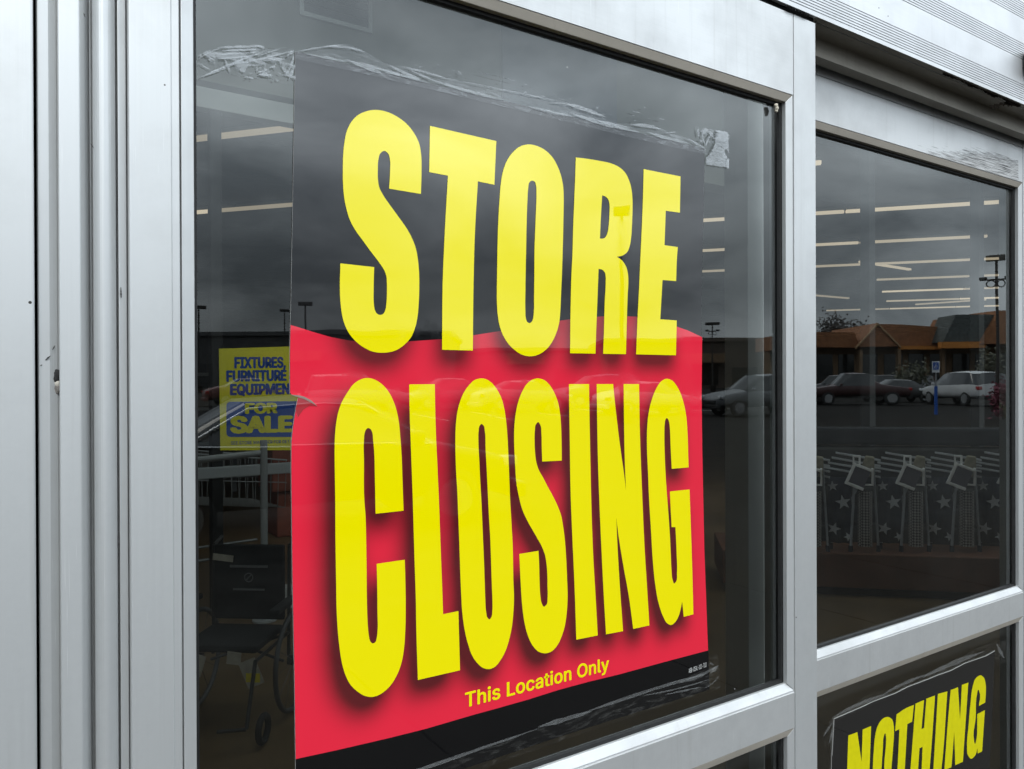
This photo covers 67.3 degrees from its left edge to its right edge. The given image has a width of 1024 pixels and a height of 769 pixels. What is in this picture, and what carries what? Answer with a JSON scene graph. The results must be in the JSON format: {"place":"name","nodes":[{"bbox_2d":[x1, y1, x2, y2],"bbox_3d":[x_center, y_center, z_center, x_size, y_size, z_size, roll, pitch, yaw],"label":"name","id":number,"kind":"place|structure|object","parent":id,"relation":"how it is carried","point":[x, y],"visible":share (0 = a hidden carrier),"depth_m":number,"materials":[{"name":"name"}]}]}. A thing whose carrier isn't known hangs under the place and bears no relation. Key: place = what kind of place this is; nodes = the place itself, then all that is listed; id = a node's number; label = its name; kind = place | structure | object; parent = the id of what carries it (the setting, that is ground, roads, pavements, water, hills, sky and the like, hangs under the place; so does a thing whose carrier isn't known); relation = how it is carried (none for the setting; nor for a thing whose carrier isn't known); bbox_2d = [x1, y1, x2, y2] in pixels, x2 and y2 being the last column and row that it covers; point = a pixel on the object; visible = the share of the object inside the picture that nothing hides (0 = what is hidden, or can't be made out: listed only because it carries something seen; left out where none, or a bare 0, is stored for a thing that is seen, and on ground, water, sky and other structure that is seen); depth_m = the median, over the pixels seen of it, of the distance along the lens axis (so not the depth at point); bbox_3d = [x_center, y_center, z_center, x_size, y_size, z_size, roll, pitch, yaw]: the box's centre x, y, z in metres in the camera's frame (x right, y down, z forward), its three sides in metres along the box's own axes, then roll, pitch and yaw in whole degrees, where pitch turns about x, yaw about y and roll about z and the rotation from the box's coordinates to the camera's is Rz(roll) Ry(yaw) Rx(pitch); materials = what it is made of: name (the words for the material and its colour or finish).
{"place":"outdoors","nodes":[
{"label":"outdoors","id":0,"kind":"place"},
{"bbox_2d":[196,86,293,608],"bbox_3d":[0.079,-0.232,6.438,5.572,3.426,0.105,0,0,-34],"label":"doorway","id":1,"kind":"structure","parent":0,"point":[215,105],"depth_m":5.05,"materials":[{"name":"grey metal"}]},
{"bbox_2d":[219,346,297,449],"bbox_3d":[-1.673,0.096,5.185,0.575,0.721,0.003,0,0,-34],"label":"for sale poster","id":2,"kind":"object","parent":1,"relation":"attached to","point":[258,401],"visible":0.86,"depth_m":5.16,"materials":[{"name":"yellow paper"}]},
{"bbox_2d":[258,450,291,536],"bbox_3d":[-2.121,0.936,7.800,0.840,1.100,0.580,0,0,-34],"label":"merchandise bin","id":3,"kind":"object","parent":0,"point":[279,521],"visible":0.12,"depth_m":7.48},
{"bbox_2d":[196,111,1000,343],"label":"shop ceiling","id":4,"kind":"structure","parent":0,"point":[256,266],"depth_m":17.04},
{"bbox_2d":[197,206,207,213],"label":"strip light","id":5,"kind":"object","parent":4,"relation":"attached to","point":[202,210],"depth_m":13.41,"materials":[{"name":"grey plastic"}]},
{"bbox_2d":[196,123,293,141],"bbox_3d":[-3.266,-3.041,9.260,2.430,0.100,0.100,0,0,17],"label":"strip light","id":6,"kind":"object","parent":4,"relation":"attached to","point":[246,130],"visible":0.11,"depth_m":9.19,"materials":[{"name":"grey plastic"}]},
{"bbox_2d":[222,200,291,211],"bbox_3d":[-3.986,-3.049,13.033,2.430,0.100,0.100,0,0,17],"label":"strip light","id":7,"kind":"object","parent":4,"relation":"attached to","point":[264,205],"visible":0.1,"depth_m":13.09,"materials":[{"name":"grey plastic"}]},
{"bbox_2d":[196,0,723,194],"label":"bulkhead","id":8,"kind":"object","parent":4,"relation":"attached to","point":[247,47],"visible":0.25,"depth_m":5.87,"materials":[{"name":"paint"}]},
{"bbox_2d":[299,0,371,33],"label":"air vent","id":9,"kind":"object","parent":8,"relation":"attached to","point":[331,17],"visible":1,"depth_m":5.56,"materials":[{"name":"metal"}]},
{"bbox_2d":[501,24,616,127],"bbox_3d":[0.432,-2.559,6.655,1.236,1.103,0.028,0,0,-34],"label":"transom panel","id":10,"kind":"object","parent":8,"relation":"attached to","point":[548,74],"visible":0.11,"depth_m":6.61,"materials":[{"name":"grey glass"}]},
{"bbox_2d":[702,267,724,271],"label":"strip light","id":11,"kind":"object","parent":4,"relation":"attached to","point":[722,269],"visible":0.14,"depth_m":20.83,"materials":[{"name":"grey plastic"}]},
{"bbox_2d":[703,246,724,251],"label":"strip light","id":12,"kind":"object","parent":4,"relation":"attached to","point":[712,249],"depth_m":17.53,"materials":[{"name":"grey plastic"}]},
{"bbox_2d":[703,207,843,221],"bbox_3d":[4.720,-3.085,13.985,2.430,0.100,0.100,0,0,17],"label":"strip light","id":13,"kind":"object","parent":4,"relation":"attached to","point":[820,211],"visible":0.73,"depth_m":13.71,"materials":[{"name":"grey plastic"}]},
{"bbox_2d":[816,156,821,164],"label":"strip light","id":14,"kind":"object","parent":4,"relation":"attached to","point":[818,161],"visible":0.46,"depth_m":10.54,"materials":[{"name":"grey plastic"}]},
{"bbox_2d":[816,293,849,298],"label":"strip light","id":15,"kind":"object","parent":4,"relation":"attached to","point":[831,296],"visible":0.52,"depth_m":27.37,"materials":[{"name":"grey plastic"}]},
{"bbox_2d":[816,239,858,245],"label":"strip light","id":16,"kind":"object","parent":4,"relation":"attached to","point":[832,242],"visible":0.42,"depth_m":16.79,"materials":[{"name":"grey plastic"}]},
{"bbox_2d":[816,261,859,267],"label":"strip light","id":17,"kind":"object","parent":4,"relation":"attached to","point":[856,263],"visible":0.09,"depth_m":19.96,"materials":[{"name":"grey plastic"}]},
{"bbox_2d":[826,307,888,310],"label":"strip light","id":18,"kind":"object","parent":4,"relation":"attached to","point":[876,308],"visible":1,"depth_m":32.41,"materials":[{"name":"grey plastic"}]},
{"bbox_2d":[858,259,910,270],"bbox_3d":[9.745,-3.121,20.056,2.430,0.100,0.100,0,0,-35],"label":"strip light","id":19,"kind":"object","parent":4,"relation":"attached to","point":[901,267],"visible":0.66,"depth_m":20.30,"materials":[{"name":"grey plastic"}]},
{"bbox_2d":[846,197,998,212],"bbox_3d":[7.077,-3.092,13.280,2.430,0.100,0.100,0,0,17],"label":"strip light","id":20,"kind":"object","parent":4,"relation":"attached to","point":[932,204],"visible":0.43,"depth_m":13.23,"materials":[{"name":"grey plastic"}]},
{"bbox_2d":[875,256,969,264],"bbox_3d":[10.350,-3.121,19.415,2.430,0.100,0.100,0,0,17],"label":"strip light","id":21,"kind":"object","parent":4,"relation":"attached to","point":[906,261],"visible":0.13,"depth_m":19.38,"materials":[{"name":"grey plastic"}]},
{"bbox_2d":[886,297,958,301],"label":"strip light","id":22,"kind":"object","parent":4,"relation":"attached to","point":[927,299],"visible":1,"depth_m":28.55,"materials":[{"name":"grey plastic"}]},
{"bbox_2d":[877,273,968,280],"bbox_3d":[11.986,-3.136,22.482,2.430,0.100,0.100,0,0,17],"label":"strip light","id":23,"kind":"object","parent":4,"relation":"attached to","point":[922,277],"visible":1,"depth_m":22.44,"materials":[{"name":"grey plastic"}]},
{"bbox_2d":[882,287,963,292],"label":"strip light","id":24,"kind":"object","parent":4,"relation":"attached to","point":[926,289],"visible":1,"depth_m":25.50,"materials":[{"name":"grey plastic"}]},
{"bbox_2d":[890,305,955,308],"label":"strip light","id":25,"kind":"object","parent":4,"relation":"attached to","point":[938,306],"visible":1,"depth_m":31.63,"materials":[{"name":"grey plastic"}]},
{"bbox_2d":[875,232,987,242],"bbox_3d":[8.713,-3.107,16.347,2.430,0.100,0.100,0,0,17],"label":"strip light","id":26,"kind":"object","parent":4,"relation":"attached to","point":[923,238],"visible":0.65,"depth_m":16.30,"materials":[{"name":"grey plastic"}]},
{"bbox_2d":[915,299,985,304],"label":"strip light","id":27,"kind":"object","parent":4,"relation":"attached to","point":[943,301],"visible":0.75,"depth_m":29.50,"materials":[{"name":"grey plastic"}]},
{"bbox_2d":[956,304,998,307],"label":"strip light","id":28,"kind":"object","parent":4,"relation":"attached to","point":[985,305],"visible":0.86,"depth_m":30.98,"materials":[{"name":"grey plastic"}]},
{"bbox_2d":[960,296,998,299],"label":"strip light","id":29,"kind":"object","parent":4,"relation":"attached to","point":[968,297],"visible":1,"depth_m":27.98,"materials":[{"name":"grey plastic"}]},
{"bbox_2d":[964,285,998,289],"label":"strip light","id":30,"kind":"object","parent":4,"relation":"attached to","point":[985,287],"visible":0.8,"depth_m":24.95,"materials":[{"name":"grey plastic"}]},
{"bbox_2d":[984,255,998,259],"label":"strip light","id":31,"kind":"object","parent":4,"relation":"attached to","point":[993,257],"depth_m":18.93,"materials":[{"name":"grey"}]},
{"bbox_2d":[984,272,998,276],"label":"strip light","id":32,"kind":"object","parent":4,"relation":"attached to","point":[991,274],"visible":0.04,"depth_m":21.93,"materials":[{"name":"grey plastic"}]},
{"bbox_2d":[198,400,999,768],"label":"shop floor","id":33,"kind":"structure","parent":0,"point":[224,706],"depth_m":4.22,"materials":[{"name":"tile"}]},
{"bbox_2d":[198,373,257,491],"bbox_3d":[-4.220,0.587,10.146,3.660,1.800,0.530,0,0,-34],"label":"shelving","id":34,"kind":"object","parent":33,"relation":"on","point":[234,486],"depth_m":10.11,"materials":[{"name":"grey metal"}]},
{"bbox_2d":[198,388,208,406],"bbox_3d":[-4.088,0.174,10.191,0.255,0.245,0.340,0,0,-34],"label":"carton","id":35,"kind":"object","parent":34,"relation":"on","point":[203,397],"visible":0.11,"depth_m":10.03,"materials":[{"name":"brown cardboard"}]},
{"bbox_2d":[198,423,208,441],"bbox_3d":[-4.028,0.634,10.231,0.274,0.224,0.340,0,0,-34],"label":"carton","id":36,"kind":"object","parent":34,"relation":"on","point":[203,432],"visible":0.3,"depth_m":10.05,"materials":[{"name":"grey"}]},
{"bbox_2d":[198,450,208,467],"bbox_3d":[-4.050,1.040,10.217,0.262,0.311,0.340,0,0,-34],"label":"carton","id":37,"kind":"object","parent":34,"relation":"on","point":[204,464],"visible":0.04,"depth_m":10.04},
{"bbox_2d":[249,459,257,463],"bbox_3d":[-3.433,1.056,10.627,0.328,0.273,0.340,0,0,-34],"label":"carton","id":38,"kind":"object","parent":34,"relation":"on","point":[252,461],"visible":0.06,"depth_m":10.45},
{"bbox_2d":[198,440,276,623],"bbox_3d":[-1.774,0.923,4.729,0.647,1.140,0.150,0,0,-34],"label":"cart rail","id":39,"kind":"object","parent":33,"relation":"on","point":[262,452],"visible":0.49,"depth_m":4.84,"materials":[{"name":"grey metal"}]},
{"bbox_2d":[198,450,286,561],"bbox_3d":[-2.381,0.958,6.119,0.980,1.064,0.676,0,0,-42],"label":"shopping cart","id":40,"kind":"object","parent":33,"relation":"on","point":[250,502],"visible":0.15,"depth_m":6.14,"materials":[{"name":"silver metal"}]},
{"bbox_2d":[199,535,293,745],"bbox_3d":[-1.241,1.111,3.445,0.502,0.768,0.676,0,0,4],"label":"wheelchair","id":41,"kind":"object","parent":33,"relation":"on","point":[248,581],"visible":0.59,"depth_m":3.59,"materials":[{"name":"black fabric"}]},
{"bbox_2d":[285,584,292,607],"bbox_3d":[-1.222,1.419,5.348,1.124,0.140,0.100,0,0,-34],"label":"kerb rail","id":42,"kind":"object","parent":33,"relation":"on","point":[286,593],"depth_m":5.12,"materials":[{"name":"grey metal"}]},
{"bbox_2d":[197,327,998,405],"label":"shop wall","id":43,"kind":"structure","parent":33,"relation":"on","point":[923,368],"depth_m":48.56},
{"bbox_2d":[860,148,875,445],"bbox_3d":[3.542,-0.835,7.662,0.160,4.599,0.160,0,0,-34],"label":"post","id":44,"kind":"object","parent":33,"relation":"on","point":[867,276],"visible":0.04,"depth_m":7.63,"materials":[{"name":"black metal"}]},
{"bbox_2d":[970,179,983,446],"bbox_3d":[5.364,-0.845,8.873,0.180,4.599,0.160,0,0,-34],"label":"post","id":45,"kind":"object","parent":33,"relation":"on","point":[976,303],"visible":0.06,"depth_m":8.84,"materials":[{"name":"black"}]},
{"bbox_2d":[714,532,999,598],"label":"plinth","id":46,"kind":"structure","parent":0,"point":[941,571],"depth_m":5.32,"materials":[{"name":"black"}]},
{"bbox_2d":[816,456,829,551],"bbox_3d":[2.052,0.830,5.436,0.370,0.693,0.123,0,0,18],"label":"camp chair","id":47,"kind":"object","parent":46,"relation":"on","point":[820,465],"visible":0.34,"depth_m":5.38,"materials":[{"name":"grey"}]},
{"bbox_2d":[824,452,880,551],"bbox_3d":[2.405,0.829,5.430,0.370,0.693,0.123,0,0,18],"label":"shopping cart","id":48,"kind":"object","parent":46,"relation":"on","point":[840,516],"visible":1,"depth_m":5.41,"materials":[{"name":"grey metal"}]},
{"bbox_2d":[875,452,930,551],"bbox_3d":[2.758,0.828,5.424,0.370,0.693,0.123,0,0,18],"label":"camp chair","id":49,"kind":"object","parent":46,"relation":"on","point":[891,510],"visible":0.98,"depth_m":5.40,"materials":[{"name":"black fabric"}]},
{"bbox_2d":[816,426,999,545],"bbox_3d":[2.889,0.748,5.773,1.642,0.850,0.220,0,0,10],"label":"star-patterned panel","id":50,"kind":"object","parent":46,"relation":"on","point":[850,438],"visible":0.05,"depth_m":5.68,"materials":[{"name":"grey"}]},
{"bbox_2d":[925,452,981,551],"bbox_3d":[3.110,0.826,5.418,0.370,0.693,0.123,0,0,18],"label":"camp chair","id":51,"kind":"object","parent":46,"relation":"on","point":[941,514],"visible":0.94,"depth_m":5.39,"materials":[{"name":"black fabric"}]},
{"bbox_2d":[976,451,999,544],"bbox_3d":[3.461,0.825,5.412,0.370,0.693,0.123,0,0,18],"label":"camp chair","id":52,"kind":"object","parent":46,"relation":"on","point":[988,496],"visible":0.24,"depth_m":5.44,"materials":[{"name":"black fabric"}]},
{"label":"pavement","id":53,"kind":"structure","parent":0,"visible":0},
{"bbox_2d":[0,0,36,768],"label":"wall panel","id":54,"kind":"structure","parent":53,"relation":"on","point":[18,699],"depth_m":0.83,"materials":[{"name":"metal"}]},
{"bbox_3d":[13.450,-1.130,10.466,62.000,5.300,0.300,0,0,-34],"label":"facade wall","id":55,"kind":"object","parent":53,"relation":"on","visible":0},
{"bbox_2d":[33,0,39,768],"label":"panel backing","id":56,"kind":"object","parent":55,"relation":"attached to","point":[36,382],"depth_m":0.95,"materials":[{"name":"black"}]},
{"bbox_2d":[36,0,129,768],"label":"door jamb","id":57,"kind":"object","parent":55,"relation":"attached to","point":[82,373],"depth_m":0.87,"materials":[{"name":"metal"}]},
{"bbox_2d":[760,0,1023,140],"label":"door header","id":58,"kind":"object","parent":55,"relation":"attached to","point":[914,50],"depth_m":1.91,"materials":[{"name":"metal"}]},
{"bbox_2d":[126,0,816,768],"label":"sliding door","id":59,"kind":"structure","parent":58,"relation":"attached to","point":[758,50],"depth_m":1.31,"materials":[{"name":"metal"}]},
{"bbox_2d":[289,51,709,768],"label":"closing sign","id":60,"kind":"object","parent":59,"relation":"attached to","point":[495,383],"visible":1,"depth_m":1.19,"materials":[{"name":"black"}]},
{"bbox_2d":[774,103,778,112],"bbox_3d":[0.538,-0.563,1.568,0.012,0.019,0.009,0,0,-34],"label":"cocoon","id":61,"kind":"object","parent":59,"relation":"attached to","point":[776,108],"visible":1,"depth_m":1.56},
{"bbox_2d":[724,64,1023,768],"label":"sliding door","id":62,"kind":"structure","parent":58,"relation":"attached to","point":[856,112],"depth_m":1.90,"materials":[{"name":"metal"}]},
{"bbox_2d":[831,651,994,768],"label":"notice sign","id":63,"kind":"object","parent":62,"relation":"attached to","point":[942,720],"visible":1,"depth_m":2.09,"materials":[{"name":"black paper"}]},
{"bbox_2d":[943,73,1020,108],"bbox_3d":[1.243,-0.763,2.026,0.428,0.051,0.011,0,0,-34],"label":"cobweb","id":64,"kind":"object","parent":58,"relation":"hanging from","point":[1007,103],"visible":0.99,"depth_m":2.07}
]}

